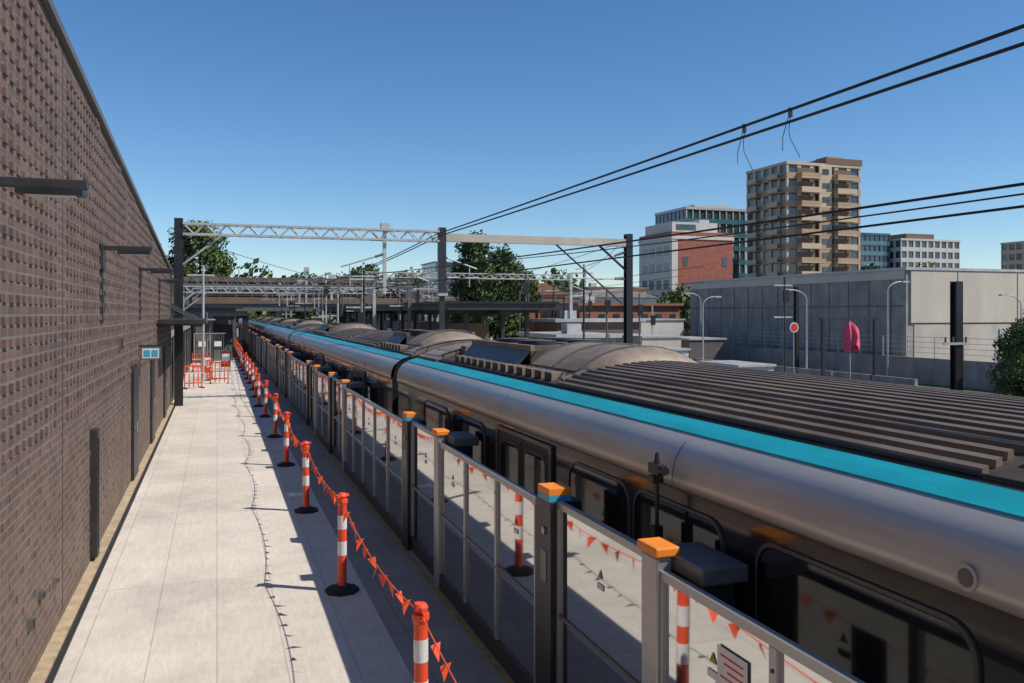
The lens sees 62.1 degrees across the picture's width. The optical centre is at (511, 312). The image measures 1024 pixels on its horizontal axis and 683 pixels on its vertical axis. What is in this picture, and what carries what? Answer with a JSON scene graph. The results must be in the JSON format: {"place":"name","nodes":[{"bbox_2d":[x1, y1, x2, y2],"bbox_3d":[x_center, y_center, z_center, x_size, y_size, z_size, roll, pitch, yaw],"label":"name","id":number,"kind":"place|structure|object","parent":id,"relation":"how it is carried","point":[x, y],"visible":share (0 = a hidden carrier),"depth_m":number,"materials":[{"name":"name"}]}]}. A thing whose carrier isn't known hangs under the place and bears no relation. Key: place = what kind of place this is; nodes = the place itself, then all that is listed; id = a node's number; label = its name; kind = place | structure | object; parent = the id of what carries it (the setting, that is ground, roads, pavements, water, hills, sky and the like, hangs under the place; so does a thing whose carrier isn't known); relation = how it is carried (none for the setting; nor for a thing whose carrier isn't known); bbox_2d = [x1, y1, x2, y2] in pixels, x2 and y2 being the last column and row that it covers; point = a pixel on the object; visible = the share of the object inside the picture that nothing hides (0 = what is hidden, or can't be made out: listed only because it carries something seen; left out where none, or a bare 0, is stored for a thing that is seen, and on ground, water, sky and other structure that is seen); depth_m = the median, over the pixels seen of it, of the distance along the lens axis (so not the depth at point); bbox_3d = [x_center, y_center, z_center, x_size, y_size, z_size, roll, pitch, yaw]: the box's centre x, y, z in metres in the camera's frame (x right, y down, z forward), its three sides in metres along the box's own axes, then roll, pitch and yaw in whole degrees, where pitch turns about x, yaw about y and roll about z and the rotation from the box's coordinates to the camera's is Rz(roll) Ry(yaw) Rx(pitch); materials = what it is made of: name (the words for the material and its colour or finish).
{"place":"outdoors","nodes":[
{"label":"outdoors","id":0,"kind":"place"},
{"bbox_2d":[171,314,195,401],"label":"station building","id":1,"kind":"structure","parent":0,"point":[187,344],"depth_m":43.70,"materials":[{"name":"concrete"}]},
{"bbox_2d":[236,317,335,336],"bbox_3d":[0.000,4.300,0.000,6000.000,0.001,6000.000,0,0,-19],"label":"ground","id":2,"kind":"structure","parent":0,"point":[237,333],"depth_m":221.52,"materials":[{"name":"grey concrete"}]},
{"bbox_2d":[166,220,236,277],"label":"gum tree","id":3,"kind":"object","parent":2,"relation":"on","point":[211,259],"visible":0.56,"depth_m":99.97,"materials":[{"name":"green plant"}]},
{"bbox_2d":[171,305,242,350],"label":"station concourse","id":4,"kind":"structure","parent":2,"relation":"on","point":[192,309],"depth_m":71.77,"materials":[{"name":"grey metal"}]},
{"bbox_2d":[186,287,354,304],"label":"catenary gantry","id":5,"kind":"object","parent":2,"relation":"on","point":[187,300],"visible":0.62,"depth_m":74.73,"materials":[{"name":"grey metal"}]},
{"bbox_2d":[53,337,511,682],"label":"station platform","id":6,"kind":"structure","parent":2,"relation":"on","point":[221,565],"depth_m":10.24,"materials":[{"name":"concrete"}]},
{"bbox_2d":[0,0,171,682],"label":"brick wall","id":7,"kind":"structure","parent":6,"relation":"on","point":[66,363],"depth_m":8.50,"materials":[{"name":"brown brick"}]},
{"bbox_2d":[27,616,35,631],"bbox_3d":[-4.095,2.650,7.248,0.055,0.100,0.080,0,0,-19],"label":"wall power outlet","id":8,"kind":"object","parent":7,"relation":"attached to","point":[31,623],"depth_m":7.21,"materials":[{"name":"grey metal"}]},
{"bbox_2d":[38,589,45,599],"bbox_3d":[-4.246,2.545,7.683,0.055,0.070,0.100,0,0,-19],"label":"wall power outlet","id":9,"kind":"object","parent":7,"relation":"attached to","point":[41,594],"depth_m":7.64,"materials":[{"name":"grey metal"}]},
{"bbox_2d":[0,176,88,198],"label":"wall light","id":10,"kind":"object","parent":7,"relation":"attached to","point":[46,187],"visible":1,"depth_m":5.86,"materials":[{"name":"grey metal"}]},
{"bbox_2d":[52,576,58,584],"bbox_3d":[-4.472,2.620,8.334,0.055,0.060,0.080,0,0,-19],"label":"wall power outlet","id":11,"kind":"object","parent":7,"relation":"attached to","point":[55,579],"depth_m":8.30,"materials":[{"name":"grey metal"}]},
{"bbox_2d":[90,428,99,557],"bbox_3d":[-5.327,2.290,10.864,0.100,1.620,0.220,0,0,-19],"label":"wall service duct","id":12,"kind":"object","parent":7,"relation":"attached to","point":[94,492],"depth_m":10.77,"materials":[{"name":"grey metal"}]},
{"bbox_2d":[41,0,172,271],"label":"coping","id":13,"kind":"object","parent":7,"relation":"on","point":[54,17],"visible":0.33,"depth_m":10.64,"materials":[{"name":"grey metal"}]},
{"bbox_2d":[118,337,122,349],"bbox_3d":[-6.420,0.500,13.946,0.055,0.200,0.160,0,0,-19],"label":"wall power outlet","id":14,"kind":"object","parent":7,"relation":"attached to","point":[120,343],"depth_m":13.87,"materials":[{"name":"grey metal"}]},
{"bbox_2d":[99,244,151,323],"bbox_3d":[-5.370,-0.400,11.844,0.660,1.100,0.240,0,0,-19],"label":"wall light","id":15,"kind":"object","parent":7,"relation":"attached to","point":[134,250],"visible":0.99,"depth_m":11.75,"materials":[{"name":"grey metal"}]},
{"bbox_2d":[131,363,138,480],"bbox_3d":[-7.255,2.075,16.429,0.105,2.150,1.100,0,0,-19],"label":"service door","id":16,"kind":"structure","parent":7,"relation":"attached to","point":[135,420],"depth_m":16.05,"materials":[{"name":"black paint"}]},
{"bbox_2d":[139,345,160,359],"bbox_3d":[-7.470,0.810,17.529,0.420,0.300,0.142,0,0,-19],"label":"information display","id":17,"kind":"object","parent":7,"relation":"attached to","point":[150,352],"visible":1,"depth_m":17.48,"materials":[{"name":"blue metal"}]},
{"bbox_2d":[150,360,154,443],"bbox_3d":[-8.829,2.075,20.964,0.105,2.150,1.100,0,0,-19],"label":"service door","id":18,"kind":"structure","parent":7,"relation":"attached to","point":[152,400],"depth_m":20.51,"materials":[{"name":"black paint"}]},
{"bbox_2d":[139,267,173,319],"bbox_3d":[-7.387,-0.400,17.654,0.660,1.100,0.240,0,0,-19],"label":"wall light","id":19,"kind":"object","parent":7,"relation":"attached to","point":[160,270],"visible":0.97,"depth_m":17.56,"materials":[{"name":"grey metal"}]},
{"bbox_2d":[163,345,166,417],"bbox_3d":[-10.567,2.075,25.971,0.105,2.150,1.100,0,0,-19],"label":"service door","id":20,"kind":"structure","parent":7,"relation":"attached to","point":[165,382],"depth_m":25.57,"materials":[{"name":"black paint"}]},
{"bbox_2d":[158,278,183,317],"bbox_3d":[-9.419,-0.400,23.511,0.660,1.100,0.240,0,0,-19],"label":"wall light","id":21,"kind":"object","parent":7,"relation":"attached to","point":[175,281],"visible":0.98,"depth_m":23.43,"materials":[{"name":"grey metal"}]},
{"bbox_2d":[156,301,205,325],"bbox_3d":[-10.052,0.011,26.097,1.179,0.658,7.100,0,0,-19],"label":"entrance awning","id":22,"kind":"object","parent":7,"relation":"attached to","point":[192,321],"visible":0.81,"depth_m":22.93,"materials":[{"name":"grey metal"}]},
{"bbox_2d":[28,402,175,682],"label":"kerb","id":23,"kind":"structure","parent":6,"relation":"on","point":[46,670],"depth_m":9.86,"materials":[{"name":"stone"}]},
{"bbox_2d":[183,365,204,388],"bbox_3d":[-13.521,2.710,36.060,0.440,0.980,0.800,0,0,42],"label":"plastic safety barrier","id":24,"kind":"object","parent":6,"relation":"on","point":[193,373],"visible":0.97,"depth_m":36.05,"materials":[{"name":"orange plastic"}]},
{"bbox_2d":[192,353,206,370],"bbox_3d":[-17.244,2.710,46.941,0.800,0.980,0.440,0,0,-25],"label":"plastic safety barrier","id":25,"kind":"object","parent":6,"relation":"on","point":[196,359],"visible":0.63,"depth_m":46.85,"materials":[{"name":"orange plastic"}]},
{"bbox_2d":[201,356,211,372],"bbox_3d":[-15.127,2.652,42.062,0.500,1.105,0.434,0,0,-19],"label":"safety sign","id":26,"kind":"object","parent":6,"relation":"on","point":[208,357],"visible":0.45,"depth_m":41.88,"materials":[{"name":"paint"}]},
{"bbox_2d":[194,333,225,365],"bbox_3d":[-18.090,2.200,50.903,1.800,2.000,0.040,0,0,-19],"label":"temporary fence","id":27,"kind":"object","parent":6,"relation":"on","point":[217,343],"visible":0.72,"depth_m":50.89,"materials":[{"name":"metal"}]},
{"bbox_2d":[205,359,216,380],"bbox_3d":[-14.429,2.710,40.508,0.440,0.980,0.800,0,0,2],"label":"plastic safety barrier","id":28,"kind":"object","parent":6,"relation":"on","point":[207,366],"visible":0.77,"depth_m":40.51,"materials":[{"name":"orange plastic"}]},
{"bbox_2d":[193,311,232,362],"bbox_3d":[-20.223,1.538,57.627,2.479,3.325,6.284,0,0,-19],"label":"stair and lift","id":29,"kind":"object","parent":6,"relation":"on","point":[226,339],"visible":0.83,"depth_m":57.24,"materials":[{"name":"grey metal"}]},
{"bbox_2d":[209,362,228,383],"bbox_3d":[-13.283,2.710,38.577,0.800,0.980,0.440,0,0,-13],"label":"plastic safety barrier","id":30,"kind":"object","parent":6,"relation":"on","point":[219,369],"visible":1,"depth_m":38.56,"materials":[{"name":"orange plastic"}]},
{"bbox_2d":[195,313,250,358],"bbox_3d":[-21.754,1.600,63.900,3.600,3.200,15.000,0,0,-19],"label":"platform end canopy","id":31,"kind":"object","parent":6,"relation":"on","point":[245,332],"visible":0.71,"depth_m":58.28,"materials":[{"name":"grey metal"}]},
{"bbox_2d":[221,351,230,370],"bbox_3d":[-15.705,2.652,46.625,0.500,1.105,0.434,0,0,-19],"label":"safety sign","id":32,"kind":"object","parent":6,"relation":"on","point":[225,356],"visible":0.95,"depth_m":46.44,"materials":[{"name":"red paint"}]},
{"bbox_2d":[243,356,248,378],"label":"safety bollard","id":33,"kind":"object","parent":6,"relation":"on","point":[246,368],"visible":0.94,"depth_m":41.06,"materials":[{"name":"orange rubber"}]},
{"bbox_2d":[246,359,251,383],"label":"safety bollard","id":34,"kind":"object","parent":6,"relation":"on","point":[249,367],"visible":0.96,"depth_m":38.48,"materials":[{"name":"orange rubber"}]},
{"bbox_2d":[248,363,253,389],"bbox_3d":[-10.754,2.637,35.295,0.370,1.135,0.370,0,0,8],"label":"safety bollard","id":35,"kind":"object","parent":6,"relation":"on","point":[252,373],"visible":0.83,"depth_m":35.26,"materials":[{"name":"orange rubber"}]},
{"bbox_2d":[250,368,260,397],"bbox_3d":[-9.736,2.636,32.248,0.370,1.134,0.370,0,0,3],"label":"safety bollard","id":36,"kind":"object","parent":6,"relation":"on","point":[255,388],"visible":0.81,"depth_m":32.20,"materials":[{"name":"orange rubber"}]},
{"bbox_2d":[253,373,263,406],"bbox_3d":[-8.662,2.636,29.067,0.370,1.133,0.370,0,0,-9],"label":"safety bollard","id":37,"kind":"object","parent":6,"relation":"on","point":[258,404],"visible":0.95,"depth_m":29.01,"materials":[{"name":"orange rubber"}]},
{"bbox_2d":[259,380,270,417],"bbox_3d":[-7.596,2.638,26.155,0.369,1.136,0.370,0,0,-16],"label":"safety bollard","id":38,"kind":"object","parent":6,"relation":"on","point":[265,415],"visible":0.93,"depth_m":26.11,"materials":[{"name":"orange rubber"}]},
{"bbox_2d":[267,393,282,437],"bbox_3d":[-6.111,2.637,21.907,0.369,1.136,0.370,0,0,-30],"label":"safety bollard","id":39,"kind":"object","parent":6,"relation":"on","point":[275,434],"visible":0.93,"depth_m":21.87,"materials":[{"name":"orange plastic"}]},
{"bbox_2d":[277,412,294,466],"bbox_3d":[-4.739,2.637,17.832,0.370,1.134,0.370,0,0,27],"label":"safety bollard","id":40,"kind":"object","parent":6,"relation":"on","point":[286,462],"visible":0.9,"depth_m":17.78,"materials":[{"name":"orange plastic"}]},
{"bbox_2d":[294,441,317,513],"bbox_3d":[-3.322,2.636,13.719,0.370,1.133,0.370,0,0,27],"label":"safety bollard","id":41,"kind":"object","parent":6,"relation":"on","point":[305,508],"visible":0.93,"depth_m":13.67,"materials":[{"name":"orange plastic"}]},
{"bbox_2d":[324,492,359,596],"bbox_3d":[-1.955,2.636,9.780,0.370,1.132,0.370,0,0,-29],"label":"safety bollard","id":42,"kind":"object","parent":6,"relation":"on","point":[342,587],"visible":0.95,"depth_m":9.73,"materials":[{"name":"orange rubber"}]},
{"bbox_2d":[235,340,456,682],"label":"bunting","id":43,"kind":"object","parent":42,"relation":"attached to","point":[435,647],"visible":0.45,"depth_m":8.24},
{"bbox_2d":[174,218,632,405],"bbox_3d":[-3.361,0.500,32.177,17.630,7.700,0.420,0,0,-19],"label":"catenary gantry","id":44,"kind":"object","parent":6,"relation":"on","point":[440,241],"visible":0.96,"depth_m":31.91,"materials":[{"name":"grey metal"}]},
{"bbox_2d":[183,193,1023,301],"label":"adjacent track wires","id":45,"kind":"object","parent":44,"relation":"attached to","point":[1012,195],"visible":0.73,"depth_m":20.15,"materials":[{"name":"black metal"}]},
{"bbox_2d":[266,182,1023,305],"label":"overhead contact wires","id":46,"kind":"object","parent":44,"relation":"hanging from","point":[921,199],"visible":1,"depth_m":7.19,"materials":[{"name":"black metal"}]},
{"bbox_2d":[309,24,1023,284],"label":"feeder wires","id":47,"kind":"object","parent":44,"relation":"attached to","point":[789,110],"visible":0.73,"depth_m":12.42,"materials":[{"name":"black metal"}]},
{"bbox_2d":[412,601,428,682],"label":"safety bollard","id":48,"kind":"object","parent":6,"relation":"on","point":[420,646],"visible":0.97,"depth_m":6.02,"materials":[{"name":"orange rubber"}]},
{"bbox_2d":[239,324,864,682],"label":"platform screen gates","id":49,"kind":"object","parent":6,"relation":"on","point":[551,582],"visible":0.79,"depth_m":6.84,"materials":[{"name":"glass"}]},
{"bbox_2d":[648,452,668,537],"bbox_3d":[0.962,2.060,5.584,0.080,2.280,0.180,0,0,-19],"label":"cctv camera","id":50,"kind":"object","parent":49,"relation":"attached to","point":[658,470],"visible":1,"depth_m":5.59,"materials":[{"name":"black paint"}]},
{"bbox_2d":[717,644,747,682],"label":"paper notice","id":51,"kind":"object","parent":49,"relation":"attached to","point":[732,668],"visible":1,"depth_m":4.26,"materials":[{"name":"white paper"}]},
{"bbox_2d":[183,280,395,327],"bbox_3d":[-14.050,1.057,54.401,13.423,6.586,0.420,0,0,-19],"label":"catenary gantry","id":52,"kind":"object","parent":2,"relation":"on","point":[374,292],"visible":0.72,"depth_m":54.45,"materials":[{"name":"metal"}]},
{"bbox_2d":[272,273,331,320],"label":"street tree","id":53,"kind":"object","parent":2,"relation":"on","point":[300,314],"visible":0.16,"depth_m":120.71,"materials":[{"name":"green plant"}]},
{"bbox_2d":[183,272,434,328],"bbox_3d":[-10.910,1.057,45.964,13.823,6.586,0.420,0,0,-19],"label":"catenary gantry","id":54,"kind":"object","parent":2,"relation":"on","point":[408,291],"visible":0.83,"depth_m":46.20,"materials":[{"name":"grey metal"}]},
{"bbox_2d":[189,283,430,320],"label":"catenary gantry","id":55,"kind":"object","parent":2,"relation":"on","point":[416,298],"visible":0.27,"depth_m":85.64,"materials":[{"name":"grey metal"}]},
{"bbox_2d":[183,278,471,321],"bbox_3d":[-13.415,0.875,65.206,22.537,6.950,0.420,0,0,-19],"label":"catenary gantry","id":56,"kind":"object","parent":2,"relation":"on","point":[460,296],"visible":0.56,"depth_m":64.41,"materials":[{"name":"grey metal"}]},
{"bbox_2d":[335,262,388,323],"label":"street tree","id":57,"kind":"object","parent":2,"relation":"on","point":[377,295],"visible":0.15,"depth_m":123.92,"materials":[{"name":"green plant"}]},
{"bbox_2d":[171,278,601,329],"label":"covered footbridge","id":58,"kind":"object","parent":2,"relation":"on","point":[252,302],"visible":0.28,"depth_m":94.75,"materials":[{"name":"grey metal"}]},
{"bbox_2d":[382,271,424,319],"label":"street tree","id":59,"kind":"object","parent":2,"relation":"on","point":[414,280],"visible":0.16,"depth_m":130.11,"materials":[{"name":"green plant"}]},
{"bbox_2d":[283,267,587,318],"bbox_3d":[-5.029,0.575,62.824,23.255,7.550,0.420,0,0,-19],"label":"catenary gantry","id":60,"kind":"object","parent":2,"relation":"on","point":[569,290],"visible":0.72,"depth_m":64.25,"materials":[{"name":"metal"}]},
{"bbox_2d":[421,261,467,285],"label":"distant office block","id":61,"kind":"structure","parent":2,"relation":"on","point":[430,264],"depth_m":207.79,"materials":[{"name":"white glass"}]},
{"bbox_2d":[448,229,502,323],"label":"poplar tree","id":62,"kind":"object","parent":2,"relation":"on","point":[475,252],"visible":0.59,"depth_m":67.78,"materials":[{"name":"green plant"}]},
{"bbox_2d":[187,264,792,381],"bbox_3d":[-8.092,0.851,67.541,31.600,6.898,53.990,0,0,-19],"label":"trackside pole group","id":63,"kind":"object","parent":2,"relation":"on","point":[340,319],"visible":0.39,"depth_m":49.60,"materials":[{"name":"grey metal"}]},
{"bbox_2d":[486,243,531,339],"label":"poplar tree","id":64,"kind":"object","parent":2,"relation":"on","point":[511,321],"visible":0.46,"depth_m":70.09,"materials":[{"name":"green plant"}]},
{"bbox_2d":[512,268,542,337],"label":"poplar tree","id":65,"kind":"object","parent":2,"relation":"on","point":[534,284],"visible":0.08,"depth_m":73.84,"materials":[{"name":"green plant"}]},
{"bbox_2d":[494,306,581,339],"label":"platform canopy","id":66,"kind":"object","parent":2,"relation":"on","point":[565,308],"visible":0.02,"depth_m":71.84,"materials":[{"name":"metal"}]},
{"bbox_2d":[194,258,936,331],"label":"distant tree mass","id":67,"kind":"object","parent":2,"relation":"on","point":[681,298],"visible":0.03,"depth_m":218.31,"materials":[{"name":"green plant"}]},
{"bbox_2d":[516,324,621,342],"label":"signal equipment building","id":68,"kind":"structure","parent":2,"relation":"on","point":[571,330],"depth_m":55.33,"materials":[{"name":"concrete"}]},
{"bbox_2d":[530,310,645,333],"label":"building","id":69,"kind":"structure","parent":2,"relation":"on","point":[598,325],"depth_m":66.10,"materials":[{"name":"brick"}]},
{"bbox_2d":[561,283,647,293],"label":"cream flats","id":70,"kind":"structure","parent":2,"relation":"on","point":[637,289],"depth_m":133.20,"materials":[{"name":"beige concrete"}]},
{"bbox_2d":[540,296,683,318],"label":"brown brick shop","id":71,"kind":"structure","parent":2,"relation":"on","point":[664,310],"depth_m":82.20,"materials":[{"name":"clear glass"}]},
{"bbox_2d":[623,294,623,342],"bbox_3d":[6.641,1.600,48.879,0.340,5.400,0.340,0,0,-19],"label":"catenary mast","id":72,"kind":"object","parent":2,"relation":"on","point":[623,318],"visible":0.07,"depth_m":48.98,"materials":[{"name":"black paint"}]},
{"bbox_2d":[638,220,733,335],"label":"red brick office block","id":73,"kind":"structure","parent":2,"relation":"on","point":[716,262],"depth_m":152.41,"materials":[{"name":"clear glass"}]},
{"bbox_2d":[683,292,700,336],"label":"street lamp","id":74,"kind":"object","parent":2,"relation":"on","point":[700,308],"visible":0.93,"depth_m":68.78,"materials":[{"name":"metal"}]},
{"bbox_2d":[616,318,775,370],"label":"site sheds","id":75,"kind":"object","parent":2,"relation":"on","point":[668,333],"visible":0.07,"depth_m":62.99,"materials":[{"name":"metal"}]},
{"bbox_2d":[702,296,721,360],"bbox_3d":[13.526,1.575,57.620,1.459,5.450,0.200,0,0,-19],"label":"street lamp","id":76,"kind":"object","parent":2,"relation":"on","point":[703,325],"visible":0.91,"depth_m":57.37,"materials":[{"name":"metal"}]},
{"bbox_2d":[790,322,797,372],"bbox_3d":[16.654,2.427,50.222,0.593,3.746,0.090,0,0,-19],"label":"round traffic sign","id":77,"kind":"object","parent":2,"relation":"on","point":[793,327],"visible":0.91,"depth_m":50.22,"materials":[{"name":"metal"}]},
{"bbox_2d":[782,289,806,368],"bbox_3d":[17.167,1.425,51.474,1.729,5.750,0.200,0,0,-19],"label":"street lamp","id":78,"kind":"object","parent":2,"relation":"on","point":[806,321],"visible":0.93,"depth_m":51.69,"materials":[{"name":"metal"}]},
{"bbox_2d":[794,287,798,367],"bbox_3d":[18.394,1.300,54.969,0.240,6.000,0.240,0,0,-19],"label":"catenary mast","id":79,"kind":"object","parent":2,"relation":"on","point":[796,334],"visible":0.62,"depth_m":54.88,"materials":[{"name":"grey metal"}]},
{"bbox_2d":[685,329,1009,391],"bbox_3d":[20.262,2.844,59.958,0.200,2.912,60.000,0,0,-19],"label":"boundary fence","id":80,"kind":"object","parent":2,"relation":"on","point":[932,371],"visible":0.56,"depth_m":52.40,"materials":[{"name":"metal"}]},
{"bbox_2d":[943,281,967,390],"bbox_3d":[18.014,1.500,34.789,1.250,5.600,0.420,0,0,-19],"label":"catenary mast","id":81,"kind":"object","parent":2,"relation":"on","point":[956,343],"visible":0.91,"depth_m":34.79,"materials":[{"name":"black metal"}]},
{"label":"railway track","id":82,"kind":"structure","parent":2,"relation":"on","visible":0},
{"bbox_2d":[238,316,1023,682],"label":"metro train","id":83,"kind":"object","parent":82,"relation":"on","point":[868,532],"visible":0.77,"depth_m":4.92,"materials":[{"name":"silver metal"}]},
{"bbox_2d":[401,284,456,321],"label":"grey shed","id":84,"kind":"structure","parent":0,"point":[422,292],"depth_m":115.05,"materials":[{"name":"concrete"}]},
{"bbox_2d":[52,0,1023,286],"label":"sky","id":85,"kind":"structure","parent":0,"point":[403,114],"materials":[{"name":"blue"}]},
{"bbox_2d":[523,283,566,331],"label":"brick terrace house","id":86,"kind":"structure","parent":0,"point":[532,315],"depth_m":112.35,"materials":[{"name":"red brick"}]},
{"bbox_2d":[565,288,659,302],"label":"white terrace house","id":87,"kind":"structure","parent":0,"point":[644,298],"depth_m":113.35,"materials":[{"name":"paint"}]},
{"bbox_2d":[655,204,745,277],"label":"glass office building","id":88,"kind":"structure","parent":0,"point":[723,216],"depth_m":203.93,"materials":[{"name":"glass"}]},
{"bbox_2d":[746,156,861,277],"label":"apartment tower","id":89,"kind":"structure","parent":0,"point":[785,189],"depth_m":182.95,"materials":[{"name":"beige concrete"}]},
{"bbox_2d":[688,267,1023,361],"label":"warehouse building","id":90,"kind":"structure","parent":0,"point":[919,307],"depth_m":55.16,"materials":[{"name":"concrete"}]},
{"bbox_2d":[860,232,890,268],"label":"glass apartment building","id":91,"kind":"structure","parent":0,"point":[875,248],"depth_m":261.65,"materials":[{"name":"blue glass"}]},
{"bbox_2d":[890,233,960,267],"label":"white apartment building","id":92,"kind":"structure","parent":0,"point":[908,250],"depth_m":265.00,"materials":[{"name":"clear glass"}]},
{"bbox_2d":[918,383,1008,394],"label":"grass verge","id":93,"kind":"object","parent":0,"point":[964,389],"depth_m":46.16,"materials":[{"name":"green plant"}]},
{"bbox_2d":[1000,241,1023,269],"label":"cream apartment building","id":94,"kind":"structure","parent":0,"point":[1012,255],"depth_m":273.71,"materials":[{"name":"beige concrete"}]},
{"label":"service road","id":95,"kind":"structure","parent":0,"visible":0},
{"bbox_2d":[695,358,917,385],"bbox_3d":[15.943,3.785,56.236,0.600,0.870,27.800,0,0,-19],"label":"concrete road barrier","id":96,"kind":"object","parent":95,"relation":"on","point":[885,379],"visible":0.14,"depth_m":47.35,"materials":[{"name":"grey concrete"}]},
{"bbox_2d":[819,318,878,375],"bbox_3d":[18.012,2.275,45.395,3.800,4.050,0.160,0,0,-19],"label":"trackside portal frame","id":97,"kind":"object","parent":95,"relation":"on","point":[822,320],"visible":0.76,"depth_m":45.22,"materials":[{"name":"grey metal"}]},
{"bbox_2d":[841,320,859,378],"bbox_3d":[18.716,2.350,46.911,1.082,3.900,0.969,0,0,-19],"label":"folded pink umbrella","id":98,"kind":"object","parent":95,"relation":"on","point":[851,340],"visible":0.97,"depth_m":46.74,"materials":[{"name":"fabric"}]},
{"bbox_2d":[887,281,909,375],"bbox_3d":[23.364,1.175,51.508,1.639,6.250,0.200,0,0,-19],"label":"street lamp","id":99,"kind":"object","parent":95,"relation":"on","point":[887,322],"visible":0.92,"depth_m":51.22,"materials":[{"name":"metal"}]},
{"bbox_2d":[986,318,1023,396],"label":"tree","id":100,"kind":"object","parent":95,"relation":"on","point":[1013,357],"visible":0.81,"depth_m":32.59,"materials":[{"name":"green plant"}]},
{"bbox_2d":[992,309,1023,390],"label":"tree","id":101,"kind":"object","parent":95,"relation":"on","point":[998,355],"visible":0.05,"depth_m":35.28,"materials":[{"name":"green plant"}]},
{"bbox_2d":[999,294,1021,318],"bbox_3d":[28.101,1.625,47.859,1.639,5.350,0.200,0,0,-19],"label":"street lamp","id":102,"kind":"object","parent":95,"relation":"on","point":[1017,299],"visible":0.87,"depth_m":48.05,"materials":[{"name":"metal"}]},
{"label":"island platform","id":103,"kind":"structure","parent":0,"visible":0},
{"bbox_2d":[319,301,559,339],"bbox_3d":[-9.325,1.310,67.737,6.000,3.780,54.300,0,0,-19],"label":"platform canopy","id":104,"kind":"object","parent":103,"relation":"on","point":[466,309],"visible":0.48,"depth_m":48.39,"materials":[{"name":"grey metal"}]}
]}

